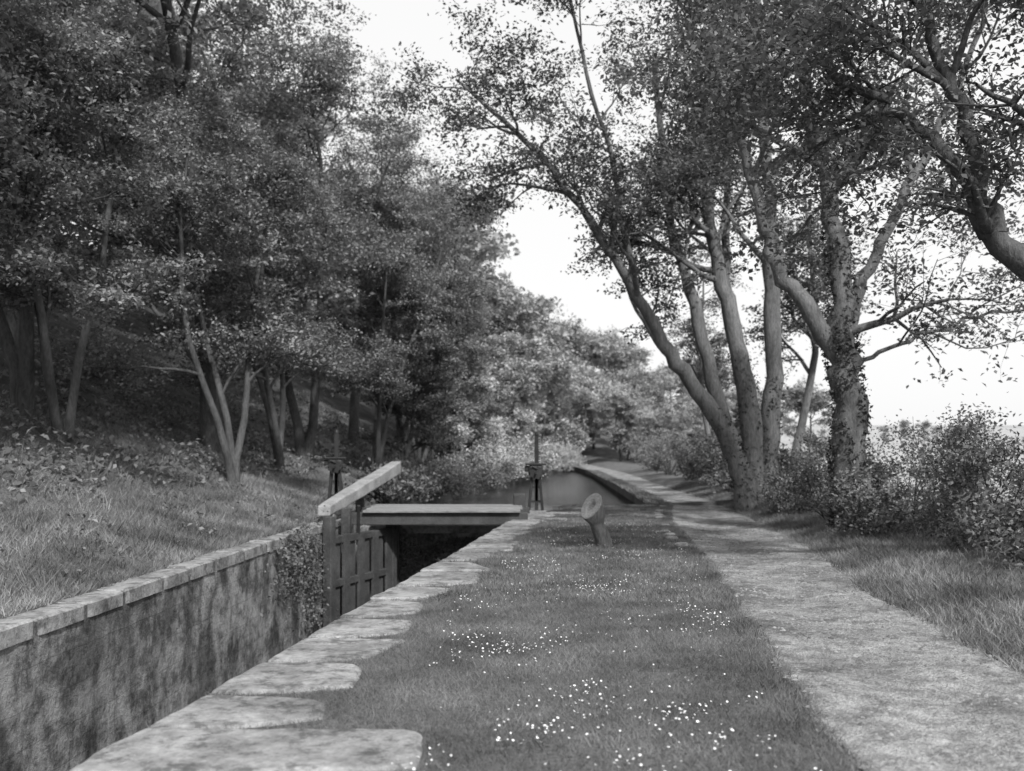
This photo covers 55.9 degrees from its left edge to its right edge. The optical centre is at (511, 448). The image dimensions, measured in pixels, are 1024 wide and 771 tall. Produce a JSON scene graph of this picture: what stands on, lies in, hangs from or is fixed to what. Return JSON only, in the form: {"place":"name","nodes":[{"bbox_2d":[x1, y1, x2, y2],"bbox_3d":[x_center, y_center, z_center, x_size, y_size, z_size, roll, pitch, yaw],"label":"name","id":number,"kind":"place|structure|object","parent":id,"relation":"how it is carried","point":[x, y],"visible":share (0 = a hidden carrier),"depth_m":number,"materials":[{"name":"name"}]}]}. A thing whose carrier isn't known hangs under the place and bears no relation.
{"place":"outdoors","nodes":[
{"label":"outdoors","id":0,"kind":"place"},
{"bbox_2d":[0,240,1023,770],"bbox_3d":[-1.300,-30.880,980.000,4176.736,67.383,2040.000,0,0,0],"label":"ground","id":1,"kind":"structure","parent":0,"point":[604,454],"depth_m":11.45,"materials":[{"name":"plant"}]},
{"bbox_2d":[0,67,49,238],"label":"oak tree","id":2,"kind":"object","parent":1,"relation":"on","point":[19,200],"visible":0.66,"depth_m":16.52,"materials":[{"name":"grey plant"}]},
{"bbox_2d":[0,0,83,295],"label":"maple tree","id":3,"kind":"object","parent":1,"relation":"on","point":[26,268],"visible":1,"depth_m":14.76,"materials":[{"name":"grey plant"}]},
{"bbox_2d":[0,0,201,418],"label":"oak tree","id":4,"kind":"object","parent":1,"relation":"on","point":[20,364],"visible":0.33,"depth_m":18.23,"materials":[{"name":"grey plant"}]},
{"bbox_2d":[0,0,204,350],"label":"oak tree","id":5,"kind":"object","parent":1,"relation":"on","point":[12,322],"visible":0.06,"depth_m":25.36,"materials":[{"name":"grey plant"}]},
{"bbox_2d":[0,0,221,441],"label":"maple tree","id":6,"kind":"object","parent":1,"relation":"on","point":[87,109],"visible":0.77,"depth_m":17.03,"materials":[{"name":"grey plant"}]},
{"bbox_2d":[5,0,292,453],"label":"oak tree","id":7,"kind":"object","parent":1,"relation":"on","point":[208,429],"visible":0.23,"depth_m":23.21,"materials":[{"name":"grey plant"}]},
{"bbox_2d":[0,433,319,573],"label":"bank weeds","id":8,"kind":"object","parent":1,"relation":"on","point":[94,519],"visible":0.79,"depth_m":16.64,"materials":[{"name":"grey plant"}]},
{"bbox_2d":[0,427,325,590],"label":"bank tall grass","id":9,"kind":"structure","parent":1,"relation":"on","point":[116,507],"depth_m":15.74,"materials":[{"name":"plant"}]},
{"bbox_2d":[0,394,394,618],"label":"bank grass","id":10,"kind":"structure","parent":1,"relation":"on","point":[265,531],"depth_m":15.48,"materials":[{"name":"plant"}]},
{"bbox_2d":[53,54,365,484],"bbox_3d":[-6.986,-4.143,22.153,6.394,10.671,6.518,0,0,4],"label":"maple tree","id":11,"kind":"object","parent":1,"relation":"on","point":[149,222],"visible":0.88,"depth_m":22.08,"materials":[{"name":"grey plant"}]},
{"bbox_2d":[0,305,427,511],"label":"undergrowth","id":12,"kind":"object","parent":1,"relation":"on","point":[52,454],"visible":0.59,"depth_m":23.64,"materials":[{"name":"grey plant"}]},
{"bbox_2d":[138,83,365,472],"bbox_3d":[-7.143,-4.654,27.556,7.033,11.738,7.170,0,0,-25],"label":"maple tree","id":13,"kind":"object","parent":1,"relation":"on","point":[312,223],"visible":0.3,"depth_m":27.45,"materials":[{"name":"grey plant"}]},
{"bbox_2d":[102,0,434,461],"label":"oak tree","id":14,"kind":"object","parent":1,"relation":"on","point":[279,101],"visible":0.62,"depth_m":30.64,"materials":[{"name":"grey plant"}]},
{"bbox_2d":[324,430,346,498],"bbox_3d":[-4.310,0.500,23.473,0.520,1.900,0.505,0,0,0],"label":"paddle gear","id":15,"kind":"object","parent":1,"relation":"on","point":[335,465],"visible":0.85,"depth_m":23.43,"materials":[{"name":"metal"}]},
{"bbox_2d":[0,504,688,770],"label":"canal lock","id":16,"kind":"object","parent":1,"relation":"on","point":[95,681],"visible":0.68,"depth_m":9.68,"materials":[{"name":"stone"}]},
{"bbox_2d":[260,497,328,641],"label":"ivy","id":17,"kind":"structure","parent":16,"relation":"attached to","point":[298,562],"depth_m":17.48,"materials":[{"name":"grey plant"}]},
{"bbox_2d":[294,505,337,638],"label":"ivy","id":18,"kind":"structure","parent":16,"relation":"attached to","point":[314,589],"depth_m":18.68,"materials":[{"name":"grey plant"}]},
{"bbox_2d":[323,505,399,626],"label":"lock gate","id":19,"kind":"structure","parent":16,"relation":"attached to","point":[350,578],"depth_m":20.72,"materials":[{"name":"wood"}]},
{"bbox_2d":[320,512,335,520],"bbox_3d":[-4.000,1.520,21.000,0.300,0.380,0.340,0,0,0],"label":"beam support","id":20,"kind":"object","parent":19,"relation":"on","point":[321,517],"visible":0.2,"depth_m":20.83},
{"bbox_2d":[318,461,400,515],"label":"beam","id":21,"kind":"structure","parent":19,"relation":"on","point":[357,490],"depth_m":22.76,"materials":[{"name":"white wood"}]},
{"bbox_2d":[355,496,364,511],"bbox_3d":[-3.720,1.380,23.600,0.200,0.640,0.200,0,0,0],"label":"beam prop","id":22,"kind":"object","parent":19,"relation":"on","point":[361,502],"visible":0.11,"depth_m":23.50,"materials":[{"name":"grey wood"}]},
{"bbox_2d":[400,536,478,582],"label":"wall ivy","id":23,"kind":"object","parent":16,"relation":"attached to","point":[441,542],"depth_m":23.11,"materials":[{"name":"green plant"}]},
{"bbox_2d":[351,504,529,524],"bbox_3d":[-1.620,1.538,22.460,4.100,0.335,2.325,0,0,0],"label":"footbridge","id":24,"kind":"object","parent":16,"relation":"on","point":[438,514],"visible":0.9,"depth_m":21.40,"materials":[{"name":"grey wood"}]},
{"bbox_2d":[513,432,545,512],"bbox_3d":[0.430,0.605,23.573,0.800,2.010,0.505,0,0,0],"label":"paddle gear","id":25,"kind":"object","parent":16,"relation":"on","point":[535,471],"visible":0.92,"depth_m":23.53,"materials":[{"name":"metal"}]},
{"bbox_2d":[289,48,459,449],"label":"oak tree","id":26,"kind":"object","parent":1,"relation":"on","point":[379,147],"visible":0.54,"depth_m":41.64,"materials":[{"name":"grey plant"}]},
{"bbox_2d":[322,151,448,433],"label":"oak tree","id":27,"kind":"object","parent":1,"relation":"on","point":[348,279],"visible":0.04,"depth_m":53.32,"materials":[{"name":"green plant"}]},
{"bbox_2d":[342,458,456,503],"bbox_3d":[-3.544,0.959,28.445,3.623,1.401,3.207,0,0,-21],"label":"waterside bush","id":28,"kind":"object","parent":1,"relation":"on","point":[417,489],"visible":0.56,"depth_m":27.84,"materials":[{"name":"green plant"}]},
{"bbox_2d":[323,288,477,465],"bbox_3d":[-4.313,-2.188,35.575,5.628,7.216,5.264,0,0,-21],"label":"holly tree","id":29,"kind":"object","parent":1,"relation":"on","point":[429,437],"visible":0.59,"depth_m":35.27,"materials":[{"name":"grey plant"}]},
{"bbox_2d":[311,175,505,469],"bbox_3d":[-4.535,-4.151,34.526,6.713,11.205,6.844,0,0,-39],"label":"maple tree","id":30,"kind":"object","parent":1,"relation":"on","point":[377,382],"visible":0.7,"depth_m":33.77,"materials":[{"name":"grey plant"}]},
{"bbox_2d":[329,190,517,465],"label":"maple tree","id":31,"kind":"object","parent":1,"relation":"on","point":[491,407],"visible":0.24,"depth_m":41.15,"materials":[{"name":"grey plant"}]},
{"bbox_2d":[326,146,524,449],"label":"oak tree","id":32,"kind":"object","parent":1,"relation":"on","point":[403,171],"visible":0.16,"depth_m":45.05,"materials":[{"name":"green plant"}]},
{"bbox_2d":[389,452,494,496],"bbox_3d":[-2.682,0.899,33.333,4.204,1.542,5.148,0,0,0],"label":"waterside bush","id":33,"kind":"object","parent":1,"relation":"on","point":[453,483],"visible":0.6,"depth_m":32.59,"materials":[{"name":"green plant"}]},
{"bbox_2d":[387,244,505,415],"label":"maple tree","id":34,"kind":"object","parent":1,"relation":"on","point":[464,324],"visible":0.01,"depth_m":51.73,"materials":[{"name":"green plant"}]},
{"bbox_2d":[398,439,515,489],"bbox_3d":[-2.152,0.654,38.339,4.652,2.009,6.056,0,0,0],"label":"waterside bush","id":35,"kind":"object","parent":1,"relation":"on","point":[487,469],"visible":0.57,"depth_m":37.01,"materials":[{"name":"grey plant"}]},
{"bbox_2d":[416,338,506,463],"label":"willow tree","id":36,"kind":"object","parent":1,"relation":"on","point":[466,429],"visible":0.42,"depth_m":48.92,"materials":[{"name":"grey plant"}]},
{"bbox_2d":[443,435,528,482],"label":"waterside bush","id":37,"kind":"object","parent":1,"relation":"on","point":[509,461],"visible":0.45,"depth_m":43.13,"materials":[{"name":"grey plant"}]},
{"bbox_2d":[145,598,877,770],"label":"lawn grass","id":38,"kind":"structure","parent":1,"relation":"on","point":[570,646],"depth_m":6.42,"materials":[{"name":"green plant"}]},
{"bbox_2d":[436,331,593,469],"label":"willow tree","id":39,"kind":"object","parent":1,"relation":"on","point":[513,372],"visible":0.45,"depth_m":53.81,"materials":[{"name":"grey plant"}]},
{"bbox_2d":[8,0,1023,469],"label":"woodland","id":40,"kind":"object","parent":1,"relation":"on","point":[616,360],"visible":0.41,"depth_m":68.43,"materials":[{"name":"grey plant"}]},
{"bbox_2d":[468,428,566,479],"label":"waterside bush","id":41,"kind":"object","parent":1,"relation":"on","point":[524,449],"visible":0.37,"depth_m":49.58,"materials":[{"name":"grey plant"}]},
{"bbox_2d":[388,467,655,503],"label":"canal bank","id":42,"kind":"structure","parent":1,"relation":"on","point":[625,495],"depth_m":41.12,"materials":[{"name":"stone"}]},
{"bbox_2d":[487,437,565,474],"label":"waterside bush","id":43,"kind":"object","parent":1,"relation":"on","point":[546,455],"visible":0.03,"depth_m":58.64,"materials":[{"name":"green plant"}]},
{"bbox_2d":[532,434,579,471],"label":"waterside bush","id":44,"kind":"object","parent":1,"relation":"on","point":[566,453],"visible":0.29,"depth_m":67.41,"materials":[{"name":"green plant"}]},
{"bbox_2d":[354,505,770,770],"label":"lawn tufts","id":45,"kind":"object","parent":1,"relation":"on","point":[515,711],"visible":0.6,"depth_m":7.48,"materials":[{"name":"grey plant"}]},
{"bbox_2d":[521,360,611,455],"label":"willow tree","id":46,"kind":"object","parent":1,"relation":"on","point":[584,396],"visible":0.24,"depth_m":86.17,"materials":[{"name":"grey plant"}]},
{"bbox_2d":[552,444,582,468],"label":"waterside bush","id":47,"kind":"object","parent":1,"relation":"on","point":[567,461],"visible":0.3,"depth_m":77.30,"materials":[{"name":"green plant"}]},
{"bbox_2d":[562,443,590,466],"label":"waterside bush","id":48,"kind":"object","parent":1,"relation":"on","point":[578,462],"visible":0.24,"depth_m":84.41,"materials":[{"name":"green plant"}]},
{"bbox_2d":[581,493,612,546],"bbox_3d":[1.399,1.229,15.674,0.558,0.983,0.338,0,0,0],"label":"mooring bollard","id":49,"kind":"object","parent":1,"relation":"on","point":[592,512],"visible":0.88,"depth_m":15.58,"materials":[{"name":"grey wood"}]},
{"bbox_2d":[391,519,821,770],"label":"daisies","id":50,"kind":"object","parent":1,"relation":"on","point":[697,721],"visible":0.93,"depth_m":6.17,"materials":[{"name":"white plant"}]},
{"bbox_2d":[342,0,881,511],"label":"alder tree","id":51,"kind":"object","parent":1,"relation":"on","point":[760,432],"visible":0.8,"depth_m":23.76,"materials":[{"name":"grey plant"}]},
{"bbox_2d":[589,470,671,504],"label":"verge grass","id":52,"kind":"structure","parent":1,"relation":"on","point":[638,490],"depth_m":35.45,"materials":[{"name":"plant"}]},
{"bbox_2d":[621,426,677,470],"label":"hawthorn bush","id":53,"kind":"object","parent":1,"relation":"on","point":[639,453],"visible":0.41,"depth_m":59.22,"materials":[{"name":"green plant"}]},
{"bbox_2d":[640,429,697,474],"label":"hawthorn bush","id":54,"kind":"object","parent":1,"relation":"on","point":[658,455],"visible":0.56,"depth_m":50.15,"materials":[{"name":"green plant"}]},
{"bbox_2d":[665,424,718,479],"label":"hawthorn bush","id":55,"kind":"object","parent":1,"relation":"on","point":[679,455],"visible":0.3,"depth_m":41.08,"materials":[{"name":"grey plant"}]},
{"bbox_2d":[674,434,740,484],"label":"hawthorn bush","id":56,"kind":"object","parent":1,"relation":"on","point":[690,468],"visible":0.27,"depth_m":36.67,"materials":[{"name":"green plant"}]},
{"bbox_2d":[661,240,755,475],"bbox_3d":[7.853,-3.447,39.796,3.806,10.365,4.784,0,0,41],"label":"ash tree","id":57,"kind":"object","parent":1,"relation":"on","point":[716,342],"visible":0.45,"depth_m":39.84,"materials":[{"name":"grey plant"}]},
{"bbox_2d":[690,436,740,492],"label":"hawthorn bush","id":58,"kind":"object","parent":1,"relation":"on","point":[716,456],"visible":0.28,"depth_m":30.89,"materials":[{"name":"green plant"}]},
{"bbox_2d":[725,443,822,496],"bbox_3d":[7.226,0.641,26.483,2.574,1.580,3.980,0,0,0],"label":"hawthorn bush","id":59,"kind":"object","parent":1,"relation":"on","point":[785,451],"visible":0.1,"depth_m":25.48,"materials":[{"name":"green plant"}]},
{"bbox_2d":[753,458,832,515],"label":"hawthorn bush","id":60,"kind":"object","parent":1,"relation":"on","point":[775,479],"visible":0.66,"depth_m":21.10,"materials":[{"name":"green plant"}]},
{"bbox_2d":[577,464,1023,770],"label":"towpath","id":61,"kind":"structure","parent":1,"relation":"on","point":[984,731],"depth_m":7.11,"materials":[{"name":"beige gravel"}]},
{"bbox_2d":[677,524,1023,770],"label":"pebbles","id":62,"kind":"object","parent":61,"relation":"on","point":[954,755],"visible":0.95,"depth_m":7.68,"materials":[{"name":"gravel"}]},
{"bbox_2d":[593,0,1023,527],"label":"alder tree","id":63,"kind":"object","parent":1,"relation":"on","point":[836,332],"visible":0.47,"depth_m":16.88,"materials":[{"name":"grey plant"}]},
{"bbox_2d":[740,126,878,454],"bbox_3d":[9.663,-4.461,31.373,4.621,12.586,5.810,0,0,33],"label":"ash tree","id":64,"kind":"object","parent":1,"relation":"on","point":[815,293],"visible":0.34,"depth_m":30.72,"materials":[{"name":"grey plant"}]},
{"bbox_2d":[667,508,982,691],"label":"path weeds","id":65,"kind":"object","parent":1,"relation":"on","point":[788,597],"visible":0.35,"depth_m":9.51,"materials":[{"name":"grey plant"}]},
{"bbox_2d":[774,421,896,506],"bbox_3d":[7.556,0.382,22.263,2.781,2.080,3.500,0,0,0],"label":"hawthorn bush","id":66,"kind":"object","parent":1,"relation":"on","point":[807,441],"visible":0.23,"depth_m":22.66,"materials":[{"name":"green plant"}]},
{"bbox_2d":[656,0,1023,293],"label":"alder tree","id":67,"kind":"object","parent":1,"relation":"on","point":[984,213],"visible":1,"depth_m":10.87,"materials":[{"name":"grey plant"}]},
{"bbox_2d":[659,479,1023,688],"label":"verge grass","id":68,"kind":"structure","parent":1,"relation":"on","point":[797,532],"depth_m":11.09,"materials":[{"name":"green plant"}]},
{"bbox_2d":[778,456,909,520],"bbox_3d":[6.454,0.806,18.514,2.515,1.310,2.859,0,0,0],"label":"hawthorn bush","id":69,"kind":"object","parent":1,"relation":"on","point":[812,474],"visible":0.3,"depth_m":18.51,"materials":[{"name":"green plant"}]},
{"bbox_2d":[807,456,929,536],"bbox_3d":[5.982,0.802,15.788,1.968,1.348,2.333,0,0,0],"label":"hawthorn bush","id":70,"kind":"object","parent":1,"relation":"on","point":[861,513],"visible":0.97,"depth_m":15.59,"materials":[{"name":"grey plant"}]},
{"bbox_2d":[865,409,1003,524],"bbox_3d":[7.955,0.388,18.369,3.071,2.338,3.744,0,0,0],"label":"hawthorn bush","id":71,"kind":"object","parent":1,"relation":"on","point":[908,457],"visible":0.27,"depth_m":18.76,"materials":[{"name":"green plant"}]},
{"bbox_2d":[891,392,1023,541],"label":"hawthorn bush","id":72,"kind":"object","parent":1,"relation":"on","point":[943,484],"visible":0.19,"depth_m":15.27,"materials":[{"name":"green plant"}]},
{"bbox_2d":[892,402,1023,552],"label":"hawthorn bush","id":73,"kind":"object","parent":1,"relation":"on","point":[975,458],"visible":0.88,"depth_m":13.22,"materials":[{"name":"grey plant"}]},
{"bbox_2d":[954,480,1023,567],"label":"hawthorn bush","id":74,"kind":"object","parent":1,"relation":"on","point":[1011,536],"visible":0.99,"depth_m":11.38,"materials":[{"name":"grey plant"}]},
{"bbox_2d":[39,0,1023,424],"label":"sky","id":75,"kind":"structure","parent":0,"point":[545,247],"materials":[{"name":"white"}]},
{"bbox_2d":[441,470,630,507],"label":"canal water","id":76,"kind":"structure","parent":0,"point":[568,487],"depth_m":43.51,"materials":[{"name":"grey liquid"}]},
{"bbox_2d":[375,503,740,602],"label":"lawn grass","id":77,"kind":"structure","parent":0,"point":[611,509],"depth_m":13.28,"materials":[{"name":"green plant"}]},
{"bbox_2d":[652,504,875,770],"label":"verge grass","id":78,"kind":"structure","parent":0,"point":[796,721],"depth_m":6.83,"materials":[{"name":"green plant"}]}
]}

